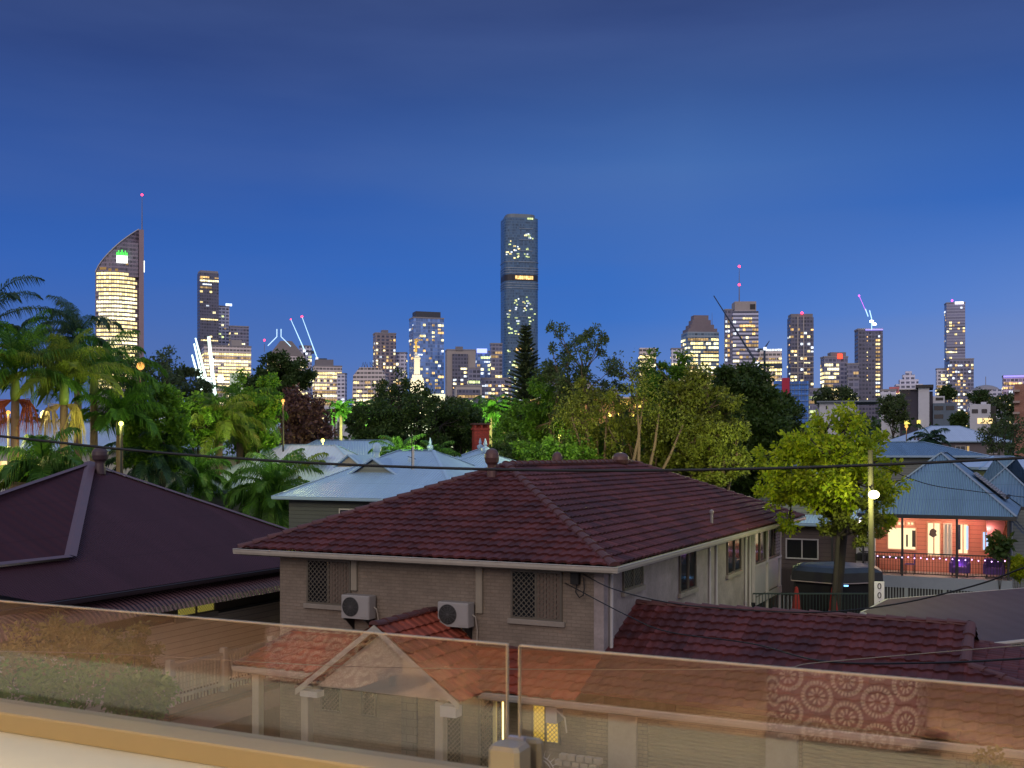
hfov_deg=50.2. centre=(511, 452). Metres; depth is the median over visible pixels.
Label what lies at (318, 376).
lit window
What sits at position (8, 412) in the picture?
lamp post
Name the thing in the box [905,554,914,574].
dining chair
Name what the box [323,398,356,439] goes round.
palm tree
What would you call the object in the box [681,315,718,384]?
office tower
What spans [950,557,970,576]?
armchair
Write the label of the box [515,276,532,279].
lit window
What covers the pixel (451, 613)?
air conditioner
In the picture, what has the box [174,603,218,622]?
window
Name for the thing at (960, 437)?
white roofed house
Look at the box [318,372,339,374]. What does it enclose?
lit window
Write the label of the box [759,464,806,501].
blue roofed house
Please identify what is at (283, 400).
lamp post
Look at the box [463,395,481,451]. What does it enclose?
palm tree
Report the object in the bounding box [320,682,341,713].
window
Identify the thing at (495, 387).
office tower
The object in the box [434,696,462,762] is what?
window
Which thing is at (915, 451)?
grey roofed house
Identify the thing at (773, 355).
office tower
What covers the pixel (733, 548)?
window
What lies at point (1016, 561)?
garden shrub
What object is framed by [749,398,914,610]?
jacaranda tree
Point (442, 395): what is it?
white terrace
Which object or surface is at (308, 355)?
office tower
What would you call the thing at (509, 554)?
brick house
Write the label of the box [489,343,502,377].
office tower
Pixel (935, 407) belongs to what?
window
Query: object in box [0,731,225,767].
parapet
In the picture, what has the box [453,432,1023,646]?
ground
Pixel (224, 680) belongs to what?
picket fence
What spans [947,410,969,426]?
street tree
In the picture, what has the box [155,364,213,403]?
sparse tree
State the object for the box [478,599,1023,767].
garage wing
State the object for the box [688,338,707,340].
lit window
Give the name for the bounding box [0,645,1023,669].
overhead cable
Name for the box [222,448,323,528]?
palm tree
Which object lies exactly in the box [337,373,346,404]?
office tower
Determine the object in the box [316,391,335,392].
lit window
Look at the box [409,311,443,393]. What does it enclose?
office tower
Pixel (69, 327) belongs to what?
palm tree
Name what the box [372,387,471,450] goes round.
poinciana tree
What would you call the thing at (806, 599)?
pool fence
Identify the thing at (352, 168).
sky
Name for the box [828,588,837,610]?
folded umbrella
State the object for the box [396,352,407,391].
office tower
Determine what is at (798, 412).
street tree
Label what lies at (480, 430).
brick chimney
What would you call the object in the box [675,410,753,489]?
fig tree
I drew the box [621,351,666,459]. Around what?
eucalypt tree
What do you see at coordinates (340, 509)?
window
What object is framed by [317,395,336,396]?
lit window
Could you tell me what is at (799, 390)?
scaffolded building
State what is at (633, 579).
window
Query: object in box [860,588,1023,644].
carport
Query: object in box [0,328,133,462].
palm tree
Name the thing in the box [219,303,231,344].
office tower
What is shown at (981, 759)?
potted plant
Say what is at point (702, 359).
lit window
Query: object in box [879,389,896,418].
block
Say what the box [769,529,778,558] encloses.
window
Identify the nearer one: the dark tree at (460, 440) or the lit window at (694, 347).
the dark tree at (460, 440)
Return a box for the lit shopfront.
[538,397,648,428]
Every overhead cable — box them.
[0,435,1023,471]
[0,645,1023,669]
[565,583,1023,664]
[583,567,1023,612]
[873,462,1021,496]
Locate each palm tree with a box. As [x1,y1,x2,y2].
[0,275,72,375]
[0,309,96,459]
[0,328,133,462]
[0,427,93,489]
[0,454,61,491]
[21,295,123,465]
[21,328,167,461]
[68,380,167,475]
[104,431,199,493]
[163,445,231,506]
[186,384,288,464]
[187,394,266,474]
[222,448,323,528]
[275,452,328,479]
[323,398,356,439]
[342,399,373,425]
[368,434,426,455]
[418,440,461,457]
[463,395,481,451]
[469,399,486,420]
[471,394,510,447]
[484,395,520,440]
[907,425,950,446]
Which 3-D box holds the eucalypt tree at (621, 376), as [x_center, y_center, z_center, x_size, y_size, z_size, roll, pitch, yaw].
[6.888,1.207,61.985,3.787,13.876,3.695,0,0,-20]
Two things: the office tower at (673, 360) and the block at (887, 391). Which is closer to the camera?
the block at (887, 391)
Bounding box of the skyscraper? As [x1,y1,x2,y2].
[500,214,537,401]
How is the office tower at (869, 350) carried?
on the ground
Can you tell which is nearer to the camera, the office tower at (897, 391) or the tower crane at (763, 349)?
the office tower at (897, 391)
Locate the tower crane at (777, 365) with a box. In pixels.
[714,296,781,368]
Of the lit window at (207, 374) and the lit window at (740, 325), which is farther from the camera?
the lit window at (207, 374)
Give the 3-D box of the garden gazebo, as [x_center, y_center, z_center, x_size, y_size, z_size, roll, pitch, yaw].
[12.170,6.215,41.001,3.664,3.969,3.252,0,0,43]
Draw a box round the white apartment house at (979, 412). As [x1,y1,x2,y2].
[970,402,995,436]
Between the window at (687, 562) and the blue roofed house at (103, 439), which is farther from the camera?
the blue roofed house at (103, 439)
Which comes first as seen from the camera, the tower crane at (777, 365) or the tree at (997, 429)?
the tree at (997, 429)
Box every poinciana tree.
[371,366,426,439]
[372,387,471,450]
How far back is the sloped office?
1000.00 m
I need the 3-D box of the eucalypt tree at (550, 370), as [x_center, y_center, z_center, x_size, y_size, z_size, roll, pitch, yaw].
[3.485,0.458,60.217,4.434,15.474,4.353,0,0,-23]
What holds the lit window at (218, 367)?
in the office tower at (232, 356)
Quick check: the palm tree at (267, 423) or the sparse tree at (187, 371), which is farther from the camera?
the sparse tree at (187, 371)
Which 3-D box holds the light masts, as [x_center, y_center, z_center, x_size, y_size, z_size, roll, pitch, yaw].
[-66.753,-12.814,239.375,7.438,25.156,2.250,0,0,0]
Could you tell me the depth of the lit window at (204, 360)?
1101.15 m
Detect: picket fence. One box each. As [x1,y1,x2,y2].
[165,636,274,707]
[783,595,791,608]
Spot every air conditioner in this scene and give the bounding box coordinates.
[341,593,378,628]
[438,600,477,645]
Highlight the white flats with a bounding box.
[323,406,350,439]
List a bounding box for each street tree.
[777,388,807,464]
[809,384,860,407]
[875,391,910,438]
[934,384,958,402]
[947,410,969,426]
[964,386,993,403]
[986,392,1013,447]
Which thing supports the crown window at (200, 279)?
in the office tower at (207, 303)
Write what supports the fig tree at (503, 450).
on the ground
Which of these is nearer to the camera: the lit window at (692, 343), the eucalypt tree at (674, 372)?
the eucalypt tree at (674, 372)
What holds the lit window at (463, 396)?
in the office tower at (470, 392)
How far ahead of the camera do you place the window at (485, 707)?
26.96 m
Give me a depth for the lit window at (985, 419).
164.67 m
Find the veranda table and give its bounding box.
[877,555,904,573]
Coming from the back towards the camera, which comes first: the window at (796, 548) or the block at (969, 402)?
the block at (969, 402)
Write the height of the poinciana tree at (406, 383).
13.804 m
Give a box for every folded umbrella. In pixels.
[792,586,799,608]
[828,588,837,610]
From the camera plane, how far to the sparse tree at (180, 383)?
79.85 m
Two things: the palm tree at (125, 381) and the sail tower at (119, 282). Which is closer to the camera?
the palm tree at (125, 381)
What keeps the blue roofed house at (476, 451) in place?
on the ground
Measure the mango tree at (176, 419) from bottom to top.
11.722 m
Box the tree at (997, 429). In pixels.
[974,407,1023,455]
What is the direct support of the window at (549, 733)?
in the brick house at (509, 554)
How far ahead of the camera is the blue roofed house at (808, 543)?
50.30 m
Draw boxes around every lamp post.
[6,410,10,489]
[119,421,122,474]
[137,362,143,381]
[281,399,284,451]
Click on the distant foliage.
(875, 423)
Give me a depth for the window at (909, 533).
49.59 m
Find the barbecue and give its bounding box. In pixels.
[855,552,867,560]
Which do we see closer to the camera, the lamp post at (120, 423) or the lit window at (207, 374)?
the lamp post at (120, 423)
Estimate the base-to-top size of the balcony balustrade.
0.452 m
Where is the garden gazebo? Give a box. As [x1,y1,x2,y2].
[791,561,883,612]
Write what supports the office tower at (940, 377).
on the ground
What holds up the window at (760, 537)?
in the brick house at (509, 554)
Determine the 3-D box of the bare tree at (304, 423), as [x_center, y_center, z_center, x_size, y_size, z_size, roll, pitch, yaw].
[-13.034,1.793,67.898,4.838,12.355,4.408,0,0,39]
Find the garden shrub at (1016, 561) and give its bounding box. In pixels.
[1004,552,1023,646]
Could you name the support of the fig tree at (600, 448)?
on the ground
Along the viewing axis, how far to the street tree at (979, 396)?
258.99 m
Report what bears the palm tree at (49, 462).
on the ground
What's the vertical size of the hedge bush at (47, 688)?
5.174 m
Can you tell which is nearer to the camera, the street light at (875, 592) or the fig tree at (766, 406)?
the street light at (875, 592)
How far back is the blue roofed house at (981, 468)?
60.50 m
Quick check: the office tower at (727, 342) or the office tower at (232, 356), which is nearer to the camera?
the office tower at (727, 342)
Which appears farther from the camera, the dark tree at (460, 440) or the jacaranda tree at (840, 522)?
the dark tree at (460, 440)
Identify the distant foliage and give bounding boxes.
[1,409,1023,502]
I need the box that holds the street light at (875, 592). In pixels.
[868,450,883,606]
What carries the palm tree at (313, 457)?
on the ground
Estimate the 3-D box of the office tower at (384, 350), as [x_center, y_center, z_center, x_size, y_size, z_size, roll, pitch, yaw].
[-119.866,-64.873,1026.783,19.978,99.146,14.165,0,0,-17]
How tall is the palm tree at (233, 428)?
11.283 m
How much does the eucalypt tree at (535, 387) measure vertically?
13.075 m
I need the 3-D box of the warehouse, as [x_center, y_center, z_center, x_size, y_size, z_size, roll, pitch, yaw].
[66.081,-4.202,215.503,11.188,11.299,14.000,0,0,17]
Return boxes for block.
[847,377,858,411]
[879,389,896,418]
[881,384,955,441]
[967,400,1004,424]
[1013,384,1023,456]
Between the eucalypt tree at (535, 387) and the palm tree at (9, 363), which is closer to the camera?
the palm tree at (9, 363)
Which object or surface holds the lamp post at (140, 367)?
on the ground
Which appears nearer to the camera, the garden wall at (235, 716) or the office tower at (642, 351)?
the garden wall at (235, 716)
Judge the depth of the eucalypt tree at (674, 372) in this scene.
59.42 m
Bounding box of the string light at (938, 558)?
[863,555,1009,561]
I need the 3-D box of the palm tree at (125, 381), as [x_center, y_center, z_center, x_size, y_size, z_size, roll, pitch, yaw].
[-18.487,1.382,48.734,5.888,13.636,5.530,0,0,0]
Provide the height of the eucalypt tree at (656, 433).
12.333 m
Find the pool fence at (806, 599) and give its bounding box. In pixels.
[752,593,867,612]
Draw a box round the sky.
[0,0,1023,425]
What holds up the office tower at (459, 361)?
on the ground
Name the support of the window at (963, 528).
in the coral house at (947, 523)
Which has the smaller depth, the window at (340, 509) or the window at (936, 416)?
the window at (340, 509)
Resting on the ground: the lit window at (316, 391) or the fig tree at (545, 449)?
the fig tree at (545, 449)
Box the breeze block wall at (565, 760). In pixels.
[555,753,602,767]
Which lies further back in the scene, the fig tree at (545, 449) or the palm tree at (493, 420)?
the palm tree at (493, 420)
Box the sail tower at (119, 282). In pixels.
[95,194,144,412]
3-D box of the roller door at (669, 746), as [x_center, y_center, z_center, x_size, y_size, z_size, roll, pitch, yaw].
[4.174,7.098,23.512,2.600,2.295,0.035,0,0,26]
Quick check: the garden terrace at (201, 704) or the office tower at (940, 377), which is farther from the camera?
the office tower at (940, 377)
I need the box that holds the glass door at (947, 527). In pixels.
[943,523,951,556]
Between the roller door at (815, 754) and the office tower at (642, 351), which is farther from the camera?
the office tower at (642, 351)
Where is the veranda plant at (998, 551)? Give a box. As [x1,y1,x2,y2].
[984,529,1017,589]
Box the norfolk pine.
[497,324,545,433]
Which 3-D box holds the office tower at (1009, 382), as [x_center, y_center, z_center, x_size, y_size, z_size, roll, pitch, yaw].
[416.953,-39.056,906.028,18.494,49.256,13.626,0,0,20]
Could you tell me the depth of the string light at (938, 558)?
46.79 m
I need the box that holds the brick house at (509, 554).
[232,448,805,767]
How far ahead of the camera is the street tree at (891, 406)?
149.31 m
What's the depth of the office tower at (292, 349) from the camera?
1154.40 m
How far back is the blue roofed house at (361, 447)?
66.20 m
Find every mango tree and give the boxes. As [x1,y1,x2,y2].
[114,381,196,489]
[179,390,236,469]
[223,367,282,457]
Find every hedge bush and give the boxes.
[0,649,137,709]
[100,664,182,720]
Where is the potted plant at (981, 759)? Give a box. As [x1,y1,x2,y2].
[968,744,1012,767]
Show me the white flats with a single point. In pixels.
(344, 427)
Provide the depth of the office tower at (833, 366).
899.98 m
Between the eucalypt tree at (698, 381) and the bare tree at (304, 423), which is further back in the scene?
the bare tree at (304, 423)
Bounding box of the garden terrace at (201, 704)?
[125,674,279,721]
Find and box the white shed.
[230,373,242,388]
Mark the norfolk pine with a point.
(525, 349)
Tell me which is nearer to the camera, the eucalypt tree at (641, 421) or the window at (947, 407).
the eucalypt tree at (641, 421)
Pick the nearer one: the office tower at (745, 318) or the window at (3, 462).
the window at (3, 462)
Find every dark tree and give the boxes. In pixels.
[342,398,411,441]
[435,396,490,456]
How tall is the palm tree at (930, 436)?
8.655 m
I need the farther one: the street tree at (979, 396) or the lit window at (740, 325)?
the lit window at (740, 325)
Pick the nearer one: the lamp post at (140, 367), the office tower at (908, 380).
the lamp post at (140, 367)
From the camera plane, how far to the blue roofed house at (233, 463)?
66.76 m
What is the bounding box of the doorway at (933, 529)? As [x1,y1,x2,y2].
[926,522,940,556]
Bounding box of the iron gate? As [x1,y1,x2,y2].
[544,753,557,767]
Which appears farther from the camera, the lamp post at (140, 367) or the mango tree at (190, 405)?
the lamp post at (140, 367)
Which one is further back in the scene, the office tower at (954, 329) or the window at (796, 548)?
the office tower at (954, 329)
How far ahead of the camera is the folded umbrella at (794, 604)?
38.52 m
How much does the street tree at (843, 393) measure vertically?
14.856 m
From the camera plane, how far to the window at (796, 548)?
50.51 m
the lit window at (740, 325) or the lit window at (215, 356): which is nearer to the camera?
the lit window at (740, 325)
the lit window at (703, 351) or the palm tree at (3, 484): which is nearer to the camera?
the palm tree at (3, 484)
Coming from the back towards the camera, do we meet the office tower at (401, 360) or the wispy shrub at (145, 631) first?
the office tower at (401, 360)
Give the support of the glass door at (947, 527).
in the coral house at (947, 523)
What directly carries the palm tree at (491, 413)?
on the ground
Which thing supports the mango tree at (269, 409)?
on the ground
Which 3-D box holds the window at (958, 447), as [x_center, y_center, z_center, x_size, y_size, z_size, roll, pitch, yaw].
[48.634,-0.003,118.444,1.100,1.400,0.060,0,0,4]
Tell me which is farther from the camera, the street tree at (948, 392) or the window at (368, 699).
the street tree at (948, 392)
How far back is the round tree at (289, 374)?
84.25 m
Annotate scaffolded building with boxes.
[774,378,808,430]
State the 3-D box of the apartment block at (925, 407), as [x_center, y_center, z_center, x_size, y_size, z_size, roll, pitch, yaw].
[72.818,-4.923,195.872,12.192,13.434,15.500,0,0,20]
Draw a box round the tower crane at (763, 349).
[757,342,768,370]
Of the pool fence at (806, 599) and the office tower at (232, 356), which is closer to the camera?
the pool fence at (806, 599)
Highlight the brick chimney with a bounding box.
[470,423,490,450]
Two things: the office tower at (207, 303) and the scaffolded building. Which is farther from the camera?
the office tower at (207, 303)
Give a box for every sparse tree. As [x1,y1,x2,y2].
[98,344,206,404]
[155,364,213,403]
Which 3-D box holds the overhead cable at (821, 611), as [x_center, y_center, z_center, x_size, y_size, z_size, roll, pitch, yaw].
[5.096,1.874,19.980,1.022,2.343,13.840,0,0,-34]
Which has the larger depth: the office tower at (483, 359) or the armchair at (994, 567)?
the office tower at (483, 359)
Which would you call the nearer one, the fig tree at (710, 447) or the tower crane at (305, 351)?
the fig tree at (710, 447)
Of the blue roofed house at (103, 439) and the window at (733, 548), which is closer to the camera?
the window at (733, 548)
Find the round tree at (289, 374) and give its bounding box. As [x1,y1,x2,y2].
[241,348,318,401]
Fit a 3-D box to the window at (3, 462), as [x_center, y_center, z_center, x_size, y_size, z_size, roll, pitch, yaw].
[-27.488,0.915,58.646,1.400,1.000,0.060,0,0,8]
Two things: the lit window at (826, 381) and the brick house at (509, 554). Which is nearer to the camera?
the brick house at (509, 554)
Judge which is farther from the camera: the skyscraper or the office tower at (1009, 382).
the skyscraper
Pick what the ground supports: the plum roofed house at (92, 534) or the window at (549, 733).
the plum roofed house at (92, 534)
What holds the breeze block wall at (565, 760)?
on the ground
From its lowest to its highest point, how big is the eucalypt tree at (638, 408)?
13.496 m
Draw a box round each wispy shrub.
[0,609,143,709]
[86,619,165,714]
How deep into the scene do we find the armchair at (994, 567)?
46.50 m
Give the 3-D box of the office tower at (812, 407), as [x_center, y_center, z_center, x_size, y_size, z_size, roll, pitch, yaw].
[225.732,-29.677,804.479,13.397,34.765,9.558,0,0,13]
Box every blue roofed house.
[0,422,211,497]
[159,417,285,469]
[186,444,357,525]
[271,431,475,527]
[308,440,392,456]
[426,438,458,458]
[456,438,482,458]
[460,438,515,470]
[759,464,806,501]
[774,493,879,609]
[963,456,1023,587]
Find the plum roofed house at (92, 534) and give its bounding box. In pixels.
[0,448,287,713]
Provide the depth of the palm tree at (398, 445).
61.70 m
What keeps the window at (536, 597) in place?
in the brick house at (509, 554)
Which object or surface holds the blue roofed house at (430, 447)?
on the ground
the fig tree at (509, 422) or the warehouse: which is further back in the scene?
the warehouse
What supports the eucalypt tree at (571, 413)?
on the ground
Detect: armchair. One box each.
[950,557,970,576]
[983,558,1004,575]
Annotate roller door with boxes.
[648,723,764,767]
[802,740,955,767]
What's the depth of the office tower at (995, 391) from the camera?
949.98 m
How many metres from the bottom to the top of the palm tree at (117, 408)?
11.433 m
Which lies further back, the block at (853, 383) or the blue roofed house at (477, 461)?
the block at (853, 383)
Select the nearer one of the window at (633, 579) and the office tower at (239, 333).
the window at (633, 579)
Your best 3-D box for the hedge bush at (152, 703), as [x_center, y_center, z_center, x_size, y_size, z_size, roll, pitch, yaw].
[-6.129,5.865,17.993,1.284,4.678,1.363,0,0,12]
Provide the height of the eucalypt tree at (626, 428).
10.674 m
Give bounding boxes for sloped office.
[352,362,387,405]
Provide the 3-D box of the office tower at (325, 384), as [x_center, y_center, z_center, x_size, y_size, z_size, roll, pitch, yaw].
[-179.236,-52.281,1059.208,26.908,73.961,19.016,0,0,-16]
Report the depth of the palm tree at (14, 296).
48.92 m
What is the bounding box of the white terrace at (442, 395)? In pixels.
[405,394,444,444]
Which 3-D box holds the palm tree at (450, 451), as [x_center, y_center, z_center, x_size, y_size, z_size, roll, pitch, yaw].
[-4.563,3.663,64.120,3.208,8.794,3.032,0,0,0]
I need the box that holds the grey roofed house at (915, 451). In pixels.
[860,442,990,494]
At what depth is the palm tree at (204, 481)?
54.46 m
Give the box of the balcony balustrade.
[0,600,1023,767]
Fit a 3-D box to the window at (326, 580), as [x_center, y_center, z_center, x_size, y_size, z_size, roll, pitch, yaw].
[-4.881,3.515,29.004,1.570,1.310,0.100,0,0,26]
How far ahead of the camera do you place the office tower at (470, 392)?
819.66 m
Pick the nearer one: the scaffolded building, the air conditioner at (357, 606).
the air conditioner at (357, 606)
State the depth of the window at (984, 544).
48.12 m
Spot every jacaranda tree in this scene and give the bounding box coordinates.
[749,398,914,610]
[816,484,889,610]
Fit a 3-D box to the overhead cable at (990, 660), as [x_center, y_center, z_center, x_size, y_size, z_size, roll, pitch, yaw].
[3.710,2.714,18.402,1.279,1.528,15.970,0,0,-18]
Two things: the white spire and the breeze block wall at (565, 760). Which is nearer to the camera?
the breeze block wall at (565, 760)
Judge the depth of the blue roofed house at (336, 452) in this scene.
58.73 m
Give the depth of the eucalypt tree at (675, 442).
55.45 m
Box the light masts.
[191,337,223,394]
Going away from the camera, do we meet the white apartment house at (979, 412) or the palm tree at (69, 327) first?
the palm tree at (69, 327)
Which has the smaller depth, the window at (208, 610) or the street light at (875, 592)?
the window at (208, 610)
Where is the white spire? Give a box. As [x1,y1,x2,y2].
[410,338,423,392]
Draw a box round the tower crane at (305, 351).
[290,319,313,392]
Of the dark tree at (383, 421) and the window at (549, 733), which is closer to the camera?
the window at (549, 733)
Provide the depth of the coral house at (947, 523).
48.25 m
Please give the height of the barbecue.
0.950 m
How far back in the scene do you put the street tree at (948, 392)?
209.00 m
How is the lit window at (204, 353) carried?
in the office tower at (232, 356)
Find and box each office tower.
[197,270,218,390]
[201,340,251,406]
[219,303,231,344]
[228,325,248,345]
[263,329,304,394]
[299,345,311,402]
[312,359,341,405]
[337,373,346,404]
[373,330,395,392]
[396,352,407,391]
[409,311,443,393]
[445,346,475,398]
[454,385,481,403]
[467,367,480,384]
[476,349,489,377]
[480,378,510,422]
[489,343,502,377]
[638,348,655,384]
[670,348,684,380]
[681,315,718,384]
[724,309,732,366]
[732,265,758,368]
[758,349,781,385]
[787,312,813,387]
[809,388,826,427]
[820,352,847,400]
[846,363,858,376]
[854,295,882,426]
[889,387,898,393]
[894,371,922,393]
[935,368,945,395]
[944,300,965,367]
[946,358,973,423]
[968,377,1001,399]
[1002,375,1023,421]
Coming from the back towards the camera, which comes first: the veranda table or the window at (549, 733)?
the veranda table
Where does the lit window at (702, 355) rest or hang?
in the office tower at (700, 337)
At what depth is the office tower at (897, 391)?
859.68 m
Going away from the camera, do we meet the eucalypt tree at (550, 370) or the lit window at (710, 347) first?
the eucalypt tree at (550, 370)
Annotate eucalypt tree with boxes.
[519,371,580,443]
[531,319,623,433]
[541,375,599,452]
[553,375,626,459]
[596,350,658,459]
[599,406,679,467]
[608,353,661,460]
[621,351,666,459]
[634,347,694,454]
[639,371,686,464]
[641,362,747,482]
[658,384,707,468]
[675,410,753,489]
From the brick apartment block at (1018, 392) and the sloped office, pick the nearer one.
the brick apartment block at (1018, 392)
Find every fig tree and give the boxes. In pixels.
[488,431,533,460]
[489,398,567,445]
[508,429,603,460]
[591,413,676,464]
[682,358,800,498]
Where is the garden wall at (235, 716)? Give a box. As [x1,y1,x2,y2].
[170,688,279,737]
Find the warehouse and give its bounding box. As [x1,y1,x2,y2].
[817,400,877,440]
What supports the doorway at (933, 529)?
in the coral house at (947, 523)
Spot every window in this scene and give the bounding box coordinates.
[0,460,6,465]
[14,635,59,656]
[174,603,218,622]
[200,279,218,281]
[204,353,250,355]
[204,360,250,362]
[207,374,245,375]
[215,356,236,358]
[218,367,250,369]
[218,370,250,372]
[224,364,247,365]
[303,559,350,609]
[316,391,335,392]
[317,376,336,377]
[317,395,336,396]
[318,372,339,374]
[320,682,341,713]
[339,508,351,512]
[361,691,376,717]
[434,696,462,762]
[458,395,478,397]
[478,699,501,766]
[507,569,564,626]
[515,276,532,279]
[531,705,560,744]
[621,566,645,596]
[678,551,698,597]
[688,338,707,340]
[690,342,702,344]
[693,346,705,348]
[701,354,718,356]
[701,358,718,360]
[703,351,718,352]
[709,346,718,348]
[726,538,742,578]
[740,325,754,326]
[756,531,765,563]
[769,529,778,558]
[786,538,818,559]
[825,376,835,378]
[825,380,838,382]
[887,526,916,550]
[934,406,942,409]
[934,414,942,418]
[946,406,953,409]
[955,446,965,450]
[958,523,968,554]
[981,531,989,550]
[983,418,992,423]
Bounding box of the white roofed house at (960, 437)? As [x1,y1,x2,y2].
[884,425,1011,458]
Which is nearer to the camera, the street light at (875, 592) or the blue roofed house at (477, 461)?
the street light at (875, 592)
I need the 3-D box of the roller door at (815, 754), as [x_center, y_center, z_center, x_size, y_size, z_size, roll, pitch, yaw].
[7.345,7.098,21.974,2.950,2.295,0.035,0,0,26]
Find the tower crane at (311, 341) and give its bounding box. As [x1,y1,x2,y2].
[301,315,326,358]
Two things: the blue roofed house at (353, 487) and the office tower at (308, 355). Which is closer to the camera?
the blue roofed house at (353, 487)
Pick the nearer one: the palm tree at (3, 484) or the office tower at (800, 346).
the palm tree at (3, 484)
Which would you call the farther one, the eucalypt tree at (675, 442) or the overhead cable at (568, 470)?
the eucalypt tree at (675, 442)
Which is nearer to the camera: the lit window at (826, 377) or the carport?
the carport
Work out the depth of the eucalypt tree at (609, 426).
56.37 m
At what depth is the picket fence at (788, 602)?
49.84 m
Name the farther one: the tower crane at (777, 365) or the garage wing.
the tower crane at (777, 365)
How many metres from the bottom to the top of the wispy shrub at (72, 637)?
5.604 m
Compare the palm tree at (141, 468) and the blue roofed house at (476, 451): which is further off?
the blue roofed house at (476, 451)
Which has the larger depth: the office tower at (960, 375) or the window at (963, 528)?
the office tower at (960, 375)
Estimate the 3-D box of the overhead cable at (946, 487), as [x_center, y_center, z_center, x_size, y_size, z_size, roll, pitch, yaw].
[19.296,1.412,43.373,21.098,2.303,1.030,0,0,-42]
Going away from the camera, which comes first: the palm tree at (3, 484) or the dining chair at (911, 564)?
the palm tree at (3, 484)
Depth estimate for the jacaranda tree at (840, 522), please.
37.25 m
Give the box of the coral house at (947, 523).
[856,452,1023,599]
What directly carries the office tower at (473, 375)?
on the ground
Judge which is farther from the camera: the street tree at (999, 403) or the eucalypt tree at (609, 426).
the street tree at (999, 403)

